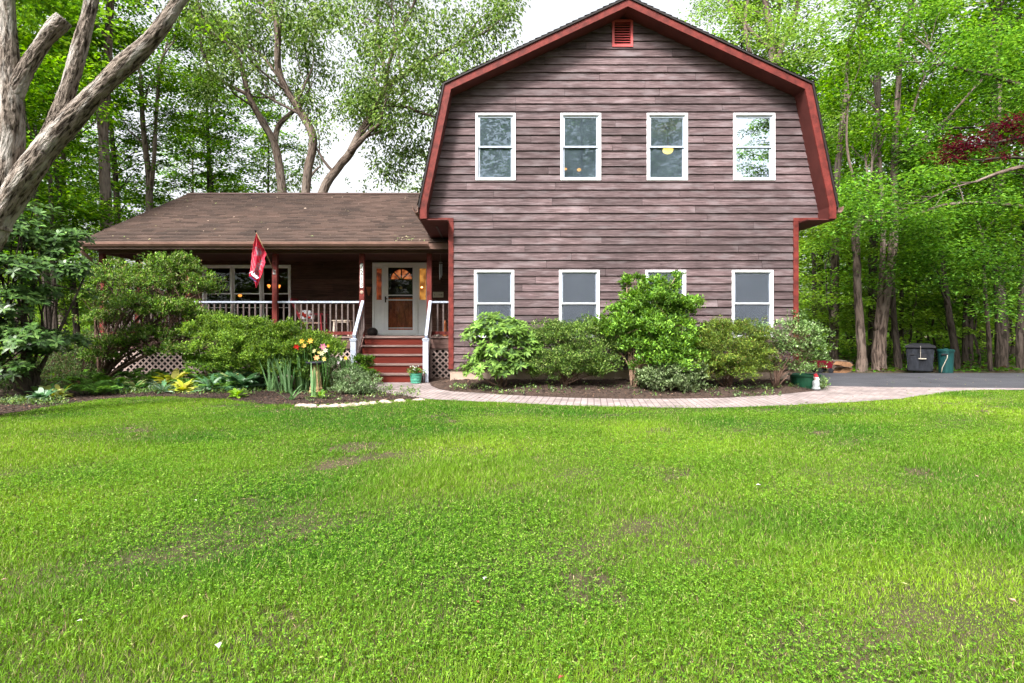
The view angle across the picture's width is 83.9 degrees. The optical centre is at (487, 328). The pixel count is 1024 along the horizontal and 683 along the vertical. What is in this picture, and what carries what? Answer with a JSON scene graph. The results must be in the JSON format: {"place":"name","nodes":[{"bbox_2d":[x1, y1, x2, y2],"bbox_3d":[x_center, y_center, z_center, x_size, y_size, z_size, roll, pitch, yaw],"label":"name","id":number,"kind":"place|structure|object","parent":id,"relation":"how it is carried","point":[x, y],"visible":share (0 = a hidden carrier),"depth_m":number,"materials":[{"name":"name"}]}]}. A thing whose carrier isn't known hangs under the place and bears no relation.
{"place":"outdoors","nodes":[
{"label":"outdoors","id":0,"kind":"place"},
{"bbox_2d":[1,0,1021,335],"label":"sky","id":1,"kind":"structure","parent":0,"point":[544,16],"materials":[{"name":"white"}]},
{"bbox_2d":[0,388,1023,682],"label":"lawn","id":2,"kind":"structure","parent":0,"point":[936,612],"depth_m":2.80,"materials":[{"name":"plant"}]},
{"bbox_2d":[0,335,1023,414],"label":"forest floor","id":3,"kind":"structure","parent":0,"point":[936,371],"depth_m":16.42,"materials":[{"name":"brown soil"}]},
{"bbox_2d":[3,41,119,375],"bbox_3d":[-11.748,-2.748,14.446,3.380,8.126,3.968,0,0,22],"label":"tree","id":4,"kind":"object","parent":3,"relation":"on","point":[41,109],"visible":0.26,"depth_m":14.48,"materials":[{"name":"green plant"}]},
{"bbox_2d":[18,8,116,154],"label":"tree","id":5,"kind":"object","parent":3,"relation":"on","point":[27,41],"visible":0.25,"depth_m":17.47,"materials":[{"name":"green plant"}]},
{"bbox_2d":[0,179,134,348],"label":"tree","id":6,"kind":"object","parent":3,"relation":"on","point":[59,305],"visible":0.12,"depth_m":18.94,"materials":[{"name":"green plant"}]},
{"bbox_2d":[13,2,127,359],"bbox_3d":[-17.261,-7.917,21.030,7.323,18.660,7.728,0,0,-10],"label":"tree","id":7,"kind":"object","parent":3,"relation":"on","point":[80,135],"visible":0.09,"depth_m":21.87,"materials":[{"name":"green plant"}]},
{"bbox_2d":[19,44,135,370],"bbox_3d":[-11.864,-3.244,15.208,3.299,8.902,4.449,0,0,39],"label":"tree","id":8,"kind":"object","parent":3,"relation":"on","point":[56,82],"visible":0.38,"depth_m":15.50,"materials":[{"name":"green plant"}]},
{"bbox_2d":[19,0,136,353],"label":"tree","id":9,"kind":"object","parent":3,"relation":"on","point":[63,156],"visible":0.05,"depth_m":26.02,"materials":[{"name":"green plant"}]},
{"bbox_2d":[43,40,137,330],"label":"tree","id":10,"kind":"object","parent":3,"relation":"on","point":[84,133],"visible":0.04,"depth_m":40.44,"materials":[{"name":"green plant"}]},
{"bbox_2d":[48,164,145,331],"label":"tree","id":11,"kind":"object","parent":3,"relation":"on","point":[93,192],"visible":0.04,"depth_m":29.64,"materials":[{"name":"green plant"}]},
{"bbox_2d":[59,227,150,336],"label":"tree","id":12,"kind":"object","parent":3,"relation":"on","point":[96,282],"visible":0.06,"depth_m":24.08,"materials":[{"name":"green plant"}]},
{"bbox_2d":[82,151,145,292],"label":"tree","id":13,"kind":"object","parent":3,"relation":"on","point":[122,196],"visible":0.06,"depth_m":42.85,"materials":[{"name":"green plant"}]},
{"bbox_2d":[21,0,208,325],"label":"tree","id":14,"kind":"object","parent":3,"relation":"on","point":[115,174],"visible":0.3,"depth_m":26.75,"materials":[{"name":"green plant"}]},
{"bbox_2d":[38,0,206,300],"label":"tree","id":15,"kind":"object","parent":3,"relation":"on","point":[105,172],"visible":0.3,"depth_m":19.93,"materials":[{"name":"green plant"}]},
{"bbox_2d":[96,18,217,321],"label":"tree","id":16,"kind":"object","parent":3,"relation":"on","point":[172,118],"visible":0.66,"depth_m":26.07,"materials":[{"name":"green plant"}]},
{"bbox_2d":[154,110,239,197],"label":"tree","id":17,"kind":"object","parent":3,"relation":"on","point":[168,173],"visible":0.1,"depth_m":43.71,"materials":[{"name":"green plant"}]},
{"bbox_2d":[141,71,259,203],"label":"tree","id":18,"kind":"object","parent":3,"relation":"on","point":[207,147],"visible":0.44,"depth_m":30.67,"materials":[{"name":"green plant"}]},
{"bbox_2d":[142,17,282,204],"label":"tree","id":19,"kind":"object","parent":3,"relation":"on","point":[235,117],"visible":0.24,"depth_m":32.04,"materials":[{"name":"green plant"}]},
{"bbox_2d":[202,177,264,192],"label":"tree","id":20,"kind":"object","parent":3,"relation":"on","point":[234,190],"visible":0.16,"depth_m":28.61,"materials":[{"name":"green plant"}]},
{"bbox_2d":[206,91,319,192],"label":"tree","id":21,"kind":"object","parent":3,"relation":"on","point":[290,146],"visible":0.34,"depth_m":36.12,"materials":[{"name":"green plant"}]},
{"bbox_2d":[123,0,530,192],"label":"tree","id":22,"kind":"object","parent":3,"relation":"on","point":[376,106],"visible":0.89,"depth_m":23.31,"materials":[{"name":"green plant"}]},
{"bbox_2d":[0,376,822,413],"bbox_3d":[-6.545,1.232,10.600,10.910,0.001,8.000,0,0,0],"label":"garden bed","id":23,"kind":"object","parent":3,"relation":"on","point":[257,396],"visible":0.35,"depth_m":10.16,"materials":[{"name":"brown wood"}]},
{"bbox_2d":[0,201,101,397],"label":"magnolia","id":24,"kind":"object","parent":23,"relation":"on","point":[29,339],"visible":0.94,"depth_m":10.11,"materials":[{"name":"green plant"}]},
{"bbox_2d":[0,320,110,394],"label":"evergreen shrub","id":25,"kind":"object","parent":23,"relation":"on","point":[73,368],"visible":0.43,"depth_m":12.20,"materials":[{"name":"green plant"}]},
{"bbox_2d":[0,0,262,251],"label":"tree","id":26,"kind":"object","parent":23,"relation":"on","point":[23,170],"visible":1,"depth_m":7.33,"materials":[{"name":"grey plant"}]},
{"bbox_2d":[65,249,230,379],"bbox_3d":[-7.572,-0.289,12.402,3.904,3.110,2.066,0,0,14],"label":"azalea","id":27,"kind":"object","parent":23,"relation":"on","point":[144,303],"visible":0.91,"depth_m":12.25,"materials":[{"name":"green plant"}]},
{"bbox_2d":[152,368,188,386],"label":"hosta","id":28,"kind":"object","parent":23,"relation":"on","point":[175,374],"visible":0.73,"depth_m":11.89,"materials":[{"name":"yellow plant"}]},
{"bbox_2d":[190,373,224,391],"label":"bedding plant","id":29,"kind":"object","parent":23,"relation":"on","point":[205,380],"visible":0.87,"depth_m":10.99,"materials":[{"name":"green plant"}]},
{"bbox_2d":[180,349,237,375],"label":"azalea","id":30,"kind":"object","parent":23,"relation":"on","point":[195,360],"visible":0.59,"depth_m":12.06,"materials":[{"name":"green plant"}]},
{"bbox_2d":[221,371,263,390],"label":"bedding plant","id":31,"kind":"object","parent":23,"relation":"on","point":[241,380],"visible":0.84,"depth_m":11.22,"materials":[{"name":"green plant"}]},
{"bbox_2d":[172,309,347,379],"bbox_3d":[-4.801,0.409,11.719,3.998,1.687,1.671,0,0,8],"label":"azalea","id":32,"kind":"object","parent":23,"relation":"on","point":[239,343],"visible":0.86,"depth_m":11.54,"materials":[{"name":"green plant"}]},
{"bbox_2d":[259,351,284,390],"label":"iris plant","id":33,"kind":"object","parent":23,"relation":"on","point":[272,385],"visible":0.67,"depth_m":11.20,"materials":[{"name":"green plant"}]},
{"bbox_2d":[261,355,295,392],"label":"iris plant","id":34,"kind":"object","parent":23,"relation":"on","point":[285,381],"visible":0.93,"depth_m":10.86,"materials":[{"name":"green plant"}]},
{"bbox_2d":[262,353,325,388],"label":"leafy plant","id":35,"kind":"object","parent":23,"relation":"on","point":[302,370],"visible":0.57,"depth_m":11.17,"materials":[{"name":"green plant"}]},
{"bbox_2d":[293,350,316,391],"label":"iris plant","id":36,"kind":"object","parent":23,"relation":"on","point":[303,385],"visible":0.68,"depth_m":11.14,"materials":[{"name":"green plant"}]},
{"bbox_2d":[320,353,363,385],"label":"silvery plant","id":37,"kind":"object","parent":23,"relation":"on","point":[336,366],"visible":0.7,"depth_m":11.54,"materials":[{"name":"green plant"}]},
{"bbox_2d":[325,366,382,395],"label":"variegated shrub","id":38,"kind":"object","parent":23,"relation":"on","point":[363,383],"visible":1,"depth_m":10.76,"materials":[{"name":"green plant"}]},
{"bbox_2d":[351,353,382,376],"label":"green plant","id":39,"kind":"object","parent":23,"relation":"on","point":[362,360],"visible":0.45,"depth_m":12.41,"materials":[{"name":"green plant"}]},
{"bbox_2d":[0,376,830,405],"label":"ground cover","id":40,"kind":"object","parent":3,"relation":"on","point":[19,399],"visible":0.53,"depth_m":10.75,"materials":[{"name":"green plant"}]},
{"bbox_2d":[78,0,843,382],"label":"house","id":41,"kind":"structure","parent":3,"relation":"on","point":[728,198],"depth_m":11.99,"materials":[{"name":"brown wood"}]},
{"bbox_2d":[202,265,232,313],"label":"window","id":42,"kind":"structure","parent":41,"relation":"in","point":[204,297],"depth_m":16.48,"materials":[{"name":"paint"}]},
{"bbox_2d":[232,265,261,321],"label":"window","id":43,"kind":"structure","parent":41,"relation":"in","point":[234,266],"depth_m":16.50,"materials":[{"name":"glass"}]},
{"bbox_2d":[249,230,275,287],"bbox_3d":[-5.351,-1.634,13.687,0.382,1.349,0.795,0,0,34],"label":"flag","id":44,"kind":"object","parent":41,"relation":"attached to","point":[259,253],"visible":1,"depth_m":13.50,"materials":[{"name":"red fabric"}]},
{"bbox_2d":[262,265,290,321],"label":"window","id":45,"kind":"structure","parent":41,"relation":"in","point":[265,266],"depth_m":16.50,"materials":[{"name":"glass"}]},
{"bbox_2d":[290,298,332,331],"bbox_3d":[-4.700,-0.305,15.300,1.112,0.999,0.560,0,0,0],"label":"rocking chair","id":46,"kind":"object","parent":41,"relation":"on","point":[298,308],"visible":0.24,"depth_m":15.07,"materials":[{"name":"red paint"}]},
{"bbox_2d":[372,263,426,334],"bbox_3d":[-2.524,-0.853,16.508,1.612,2.107,0.225,0,0,0],"label":"door","id":47,"kind":"structure","parent":41,"relation":"in","point":[399,301],"depth_m":16.48,"materials":[{"name":"paint"}]},
{"bbox_2d":[474,270,513,337],"bbox_3d":[0.139,-0.518,12.023,0.844,1.424,0.135,0,0,0],"label":"window","id":48,"kind":"structure","parent":41,"relation":"in","point":[499,283],"depth_m":11.99,"materials":[{"name":"grey glass"}]},
{"bbox_2d":[476,113,515,179],"bbox_3d":[0.169,-3.824,12.023,0.841,1.415,0.135,0,0,0],"label":"window","id":49,"kind":"structure","parent":41,"relation":"in","point":[478,115],"depth_m":11.96,"materials":[{"name":"white plastic"}]},
{"bbox_2d":[559,270,599,335],"bbox_3d":[1.932,-0.518,12.023,0.852,1.424,0.135,0,0,0],"label":"window","id":50,"kind":"structure","parent":41,"relation":"in","point":[577,284],"depth_m":11.99,"materials":[{"name":"grey glass"}]},
{"bbox_2d":[560,113,600,179],"bbox_3d":[1.961,-3.824,12.023,0.854,1.415,0.135,0,0,0],"label":"window","id":51,"kind":"structure","parent":41,"relation":"in","point":[562,115],"depth_m":11.96,"materials":[{"name":"white plastic"}]},
{"bbox_2d":[645,270,685,330],"bbox_3d":[3.749,-0.518,12.023,0.852,1.424,0.135,0,0,0],"label":"window","id":52,"kind":"structure","parent":41,"relation":"in","point":[647,272],"depth_m":11.98,"materials":[{"name":"white plastic"}]},
{"bbox_2d":[646,113,687,180],"bbox_3d":[3.782,-3.824,12.023,0.859,1.415,0.135,0,0,0],"label":"window","id":53,"kind":"structure","parent":41,"relation":"in","point":[684,116],"depth_m":11.97,"materials":[{"name":"white plastic"}]},
{"bbox_2d":[731,270,772,337],"bbox_3d":[5.576,-0.518,12.023,0.869,1.424,0.135,0,0,0],"label":"window","id":54,"kind":"structure","parent":41,"relation":"in","point":[745,303],"depth_m":11.99,"materials":[{"name":"grey glass"}]},
{"bbox_2d":[733,113,774,179],"bbox_3d":[5.610,-3.824,12.023,0.878,1.415,0.135,0,0,0],"label":"window","id":55,"kind":"structure","parent":41,"relation":"in","point":[753,133],"depth_m":12.01,"materials":[{"name":"glass"}]},
{"bbox_2d":[1,155,1016,339],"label":"woods","id":56,"kind":"object","parent":3,"relation":"on","point":[799,288],"depth_m":49.76,"materials":[{"name":"green plant"}]},
{"bbox_2d":[0,334,1023,389],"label":"undergrowth","id":57,"kind":"object","parent":3,"relation":"on","point":[846,356],"visible":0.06,"depth_m":18.63,"materials":[{"name":"green plant"}]},
{"bbox_2d":[430,379,823,398],"bbox_3d":[2.775,1.141,11.229,8.355,0.166,2.623,0,0,4],"label":"garden bed","id":58,"kind":"object","parent":3,"relation":"on","point":[446,386],"visible":0.65,"depth_m":10.95,"materials":[{"name":"brown soil"}]},
{"bbox_2d":[455,311,543,387],"bbox_3d":[0.231,0.415,11.195,1.804,1.520,1.169,0,0,0],"label":"rhododendron","id":59,"kind":"object","parent":58,"relation":"on","point":[503,331],"visible":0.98,"depth_m":10.95,"materials":[{"name":"green plant"}]},
{"bbox_2d":[523,311,634,385],"bbox_3d":[1.725,0.409,11.094,2.418,1.519,1.547,0,0,0],"label":"azalea","id":60,"kind":"object","parent":58,"relation":"on","point":[563,359],"visible":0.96,"depth_m":10.99,"materials":[{"name":"green plant"}]},
{"bbox_2d":[589,269,712,386],"bbox_3d":[3.182,-0.014,11.053,2.432,2.367,1.695,0,0,0],"label":"tall shrub","id":61,"kind":"object","parent":58,"relation":"on","point":[656,314],"visible":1,"depth_m":10.95,"materials":[{"name":"green plant"}]},
{"bbox_2d":[634,356,708,392],"bbox_3d":[3.493,0.841,10.774,1.396,0.746,1.269,0,0,27],"label":"shrub","id":62,"kind":"object","parent":58,"relation":"on","point":[672,375],"visible":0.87,"depth_m":10.54,"materials":[{"name":"green plant"}]},
{"bbox_2d":[691,314,782,386],"bbox_3d":[4.630,0.441,11.050,2.297,1.457,1.388,0,0,0],"label":"azalea","id":63,"kind":"object","parent":58,"relation":"on","point":[733,356],"visible":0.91,"depth_m":10.89,"materials":[{"name":"green plant"}]},
{"bbox_2d":[745,309,835,387],"bbox_3d":[5.890,0.385,11.195,1.769,1.566,0.789,0,0,14],"label":"corner shrub","id":64,"kind":"object","parent":58,"relation":"on","point":[783,343],"visible":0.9,"depth_m":11.11,"materials":[{"name":"green plant"}]},
{"bbox_2d":[788,373,821,388],"bbox_3d":[6.463,1.070,11.600,0.600,0.280,0.600,0,0,0],"label":"barrel planter","id":65,"kind":"object","parent":58,"relation":"on","point":[803,380],"visible":0.75,"depth_m":11.41,"materials":[{"name":"green plastic"}]},
{"bbox_2d":[689,0,814,64],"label":"tree","id":66,"kind":"object","parent":3,"relation":"on","point":[765,3],"visible":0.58,"depth_m":24.99,"materials":[{"name":"green plant"}]},
{"bbox_2d":[711,0,831,163],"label":"tree","id":67,"kind":"object","parent":3,"relation":"on","point":[740,42],"visible":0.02,"depth_m":30.93,"materials":[{"name":"green plant"}]},
{"bbox_2d":[718,0,892,153],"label":"tree","id":68,"kind":"object","parent":3,"relation":"on","point":[766,56],"visible":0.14,"depth_m":25.67,"materials":[{"name":"green plant"}]},
{"bbox_2d":[677,0,968,360],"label":"tree","id":69,"kind":"object","parent":3,"relation":"on","point":[838,158],"visible":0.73,"depth_m":19.70,"materials":[{"name":"green plant"}]},
{"bbox_2d":[799,229,864,348],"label":"tree","id":70,"kind":"object","parent":3,"relation":"on","point":[820,281],"visible":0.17,"depth_m":25.01,"materials":[{"name":"green plant"}]},
{"bbox_2d":[778,30,890,352],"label":"tree","id":71,"kind":"object","parent":3,"relation":"on","point":[801,72],"visible":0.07,"depth_m":25.49,"materials":[{"name":"green plant"}]},
{"bbox_2d":[812,86,873,359],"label":"tree","id":72,"kind":"object","parent":3,"relation":"on","point":[814,254],"visible":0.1,"depth_m":21.92,"materials":[{"name":"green plant"}]},
{"bbox_2d":[799,215,895,359],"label":"tree","id":73,"kind":"object","parent":3,"relation":"on","point":[838,300],"visible":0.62,"depth_m":18.85,"materials":[{"name":"green plant"}]},
{"bbox_2d":[799,220,900,358],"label":"tree","id":74,"kind":"object","parent":3,"relation":"on","point":[812,302],"visible":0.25,"depth_m":20.80,"materials":[{"name":"green plant"}]},
{"bbox_2d":[816,227,898,350],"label":"tree","id":75,"kind":"object","parent":3,"relation":"on","point":[841,249],"visible":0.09,"depth_m":23.82,"materials":[{"name":"green plant"}]},
{"bbox_2d":[800,48,922,352],"bbox_3d":[18.473,-6.448,28.974,6.154,15.682,6.494,0,0,9],"label":"tree","id":76,"kind":"object","parent":3,"relation":"on","point":[884,92],"visible":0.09,"depth_m":28.23,"materials":[{"name":"green plant"}]},
{"bbox_2d":[816,0,934,362],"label":"tree","id":77,"kind":"object","parent":3,"relation":"on","point":[878,93],"visible":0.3,"depth_m":19.46,"materials":[{"name":"green plant"}]},
{"bbox_2d":[811,177,944,365],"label":"tree","id":78,"kind":"object","parent":3,"relation":"on","point":[867,310],"visible":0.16,"depth_m":19.07,"materials":[{"name":"green plant"}]},
{"bbox_2d":[819,126,971,368],"bbox_3d":[12.972,-2.394,18.368,6.620,7.560,4.483,0,0,-31],"label":"tree","id":79,"kind":"object","parent":3,"relation":"on","point":[897,355],"visible":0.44,"depth_m":17.09,"materials":[{"name":"green plant"}]},
{"bbox_2d":[823,127,976,355],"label":"tree","id":80,"kind":"object","parent":3,"relation":"on","point":[862,175],"visible":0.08,"depth_m":25.81,"materials":[{"name":"green plant"}]},
{"bbox_2d":[816,6,988,371],"bbox_3d":[12.159,-3.846,17.430,5.398,10.350,4.878,0,0,-29],"label":"tree","id":81,"kind":"object","parent":3,"relation":"on","point":[861,363],"visible":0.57,"depth_m":16.54,"materials":[{"name":"green plant"}]},
{"bbox_2d":[790,0,1023,371],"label":"tree","id":82,"kind":"object","parent":3,"relation":"on","point":[879,344],"visible":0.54,"depth_m":16.86,"materials":[{"name":"green plant"}]},
{"bbox_2d":[829,72,989,359],"bbox_3d":[15.887,-3.532,20.867,6.038,10.053,5.249,0,0,-16],"label":"tree","id":83,"kind":"object","parent":3,"relation":"on","point":[938,109],"visible":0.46,"depth_m":19.11,"materials":[{"name":"green plant"}]},
{"bbox_2d":[801,0,1023,330],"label":"tree","id":84,"kind":"object","parent":3,"relation":"on","point":[859,207],"visible":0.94,"depth_m":15.22,"materials":[{"name":"green plant"}]},
{"bbox_2d":[841,25,989,342],"bbox_3d":[20.500,-6.593,27.167,6.774,16.007,6.817,0,0,-40],"label":"tree","id":85,"kind":"object","parent":3,"relation":"on","point":[910,79],"visible":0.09,"depth_m":26.88,"materials":[{"name":"green plant"}]},
{"bbox_2d":[852,201,985,363],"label":"tree","id":86,"kind":"object","parent":3,"relation":"on","point":[933,341],"visible":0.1,"depth_m":20.49,"materials":[{"name":"green plant"}]},
{"bbox_2d":[849,219,991,353],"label":"tree","id":87,"kind":"object","parent":3,"relation":"on","point":[911,323],"visible":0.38,"depth_m":18.61,"materials":[{"name":"green plant"}]},
{"bbox_2d":[905,343,935,371],"bbox_3d":[12.230,0.830,16.090,0.690,0.819,0.864,0,0,37],"label":"trash bin","id":88,"kind":"object","parent":3,"relation":"on","point":[920,357],"visible":1,"depth_m":15.81,"materials":[{"name":"grey plastic"}]},
{"bbox_2d":[864,234,976,345],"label":"tree","id":89,"kind":"object","parent":3,"relation":"on","point":[936,340],"visible":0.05,"depth_m":22.88,"materials":[{"name":"green plant"}]},
{"bbox_2d":[863,122,1023,366],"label":"tree","id":90,"kind":"object","parent":3,"relation":"on","point":[964,357],"visible":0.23,"depth_m":18.92,"materials":[{"name":"green plant"}]},
{"bbox_2d":[867,0,1023,357],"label":"tree","id":91,"kind":"object","parent":3,"relation":"on","point":[997,30],"visible":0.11,"depth_m":22.34,"materials":[{"name":"green plant"}]},
{"bbox_2d":[868,128,1023,370],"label":"tree","id":92,"kind":"object","parent":3,"relation":"on","point":[953,340],"visible":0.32,"depth_m":17.11,"materials":[{"name":"green plant"}]},
{"bbox_2d":[896,221,1018,365],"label":"tree","id":93,"kind":"object","parent":3,"relation":"on","point":[970,318],"visible":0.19,"depth_m":19.31,"materials":[{"name":"green plant"}]},
{"bbox_2d":[898,141,1019,343],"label":"tree","id":94,"kind":"object","parent":3,"relation":"on","point":[929,324],"visible":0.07,"depth_m":24.72,"materials":[{"name":"green plant"}]},
{"bbox_2d":[899,212,1020,365],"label":"tree","id":95,"kind":"object","parent":3,"relation":"on","point":[976,346],"visible":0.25,"depth_m":19.18,"materials":[{"name":"green plant"}]},
{"bbox_2d":[899,15,1022,356],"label":"tree","id":96,"kind":"object","parent":3,"relation":"on","point":[979,338],"visible":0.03,"depth_m":26.00,"materials":[{"name":"green plant"}]},
{"bbox_2d":[899,145,1023,371],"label":"tree","id":97,"kind":"object","parent":3,"relation":"on","point":[989,348],"visible":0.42,"depth_m":16.75,"materials":[{"name":"green plant"}]},
{"bbox_2d":[920,111,1023,168],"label":"tree","id":98,"kind":"object","parent":3,"relation":"on","point":[967,146],"visible":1,"depth_m":12.49,"materials":[{"name":"red plant"}]},
{"bbox_2d":[921,97,1023,369],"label":"tree","id":99,"kind":"object","parent":3,"relation":"on","point":[1019,350],"visible":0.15,"depth_m":17.47,"materials":[{"name":"green plant"}]},
{"bbox_2d":[924,1,1023,355],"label":"tree","id":100,"kind":"object","parent":3,"relation":"on","point":[983,20],"visible":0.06,"depth_m":23.75,"materials":[{"name":"green plant"}]},
{"bbox_2d":[926,193,1021,364],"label":"tree","id":101,"kind":"object","parent":3,"relation":"on","point":[1012,345],"visible":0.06,"depth_m":20.05,"materials":[{"name":"green plant"}]},
{"bbox_2d":[930,0,1023,368],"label":"tree","id":102,"kind":"object","parent":3,"relation":"on","point":[1001,347],"visible":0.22,"depth_m":17.92,"materials":[{"name":"green plant"}]},
{"bbox_2d":[371,382,1023,407],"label":"brick path","id":103,"kind":"structure","parent":0,"point":[829,394],"depth_m":10.13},
{"bbox_2d":[810,373,1023,387],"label":"driveway","id":104,"kind":"structure","parent":0,"point":[985,380],"depth_m":13.53,"materials":[{"name":"grey asphalt"}]},
{"bbox_2d":[937,348,954,372],"bbox_3d":[12.883,0.897,15.993,0.410,0.685,0.429,0,0,38],"label":"trash bin","id":105,"kind":"object","parent":104,"relation":"on","point":[945,360],"visible":1,"depth_m":15.86,"materials":[{"name":"green plastic"}]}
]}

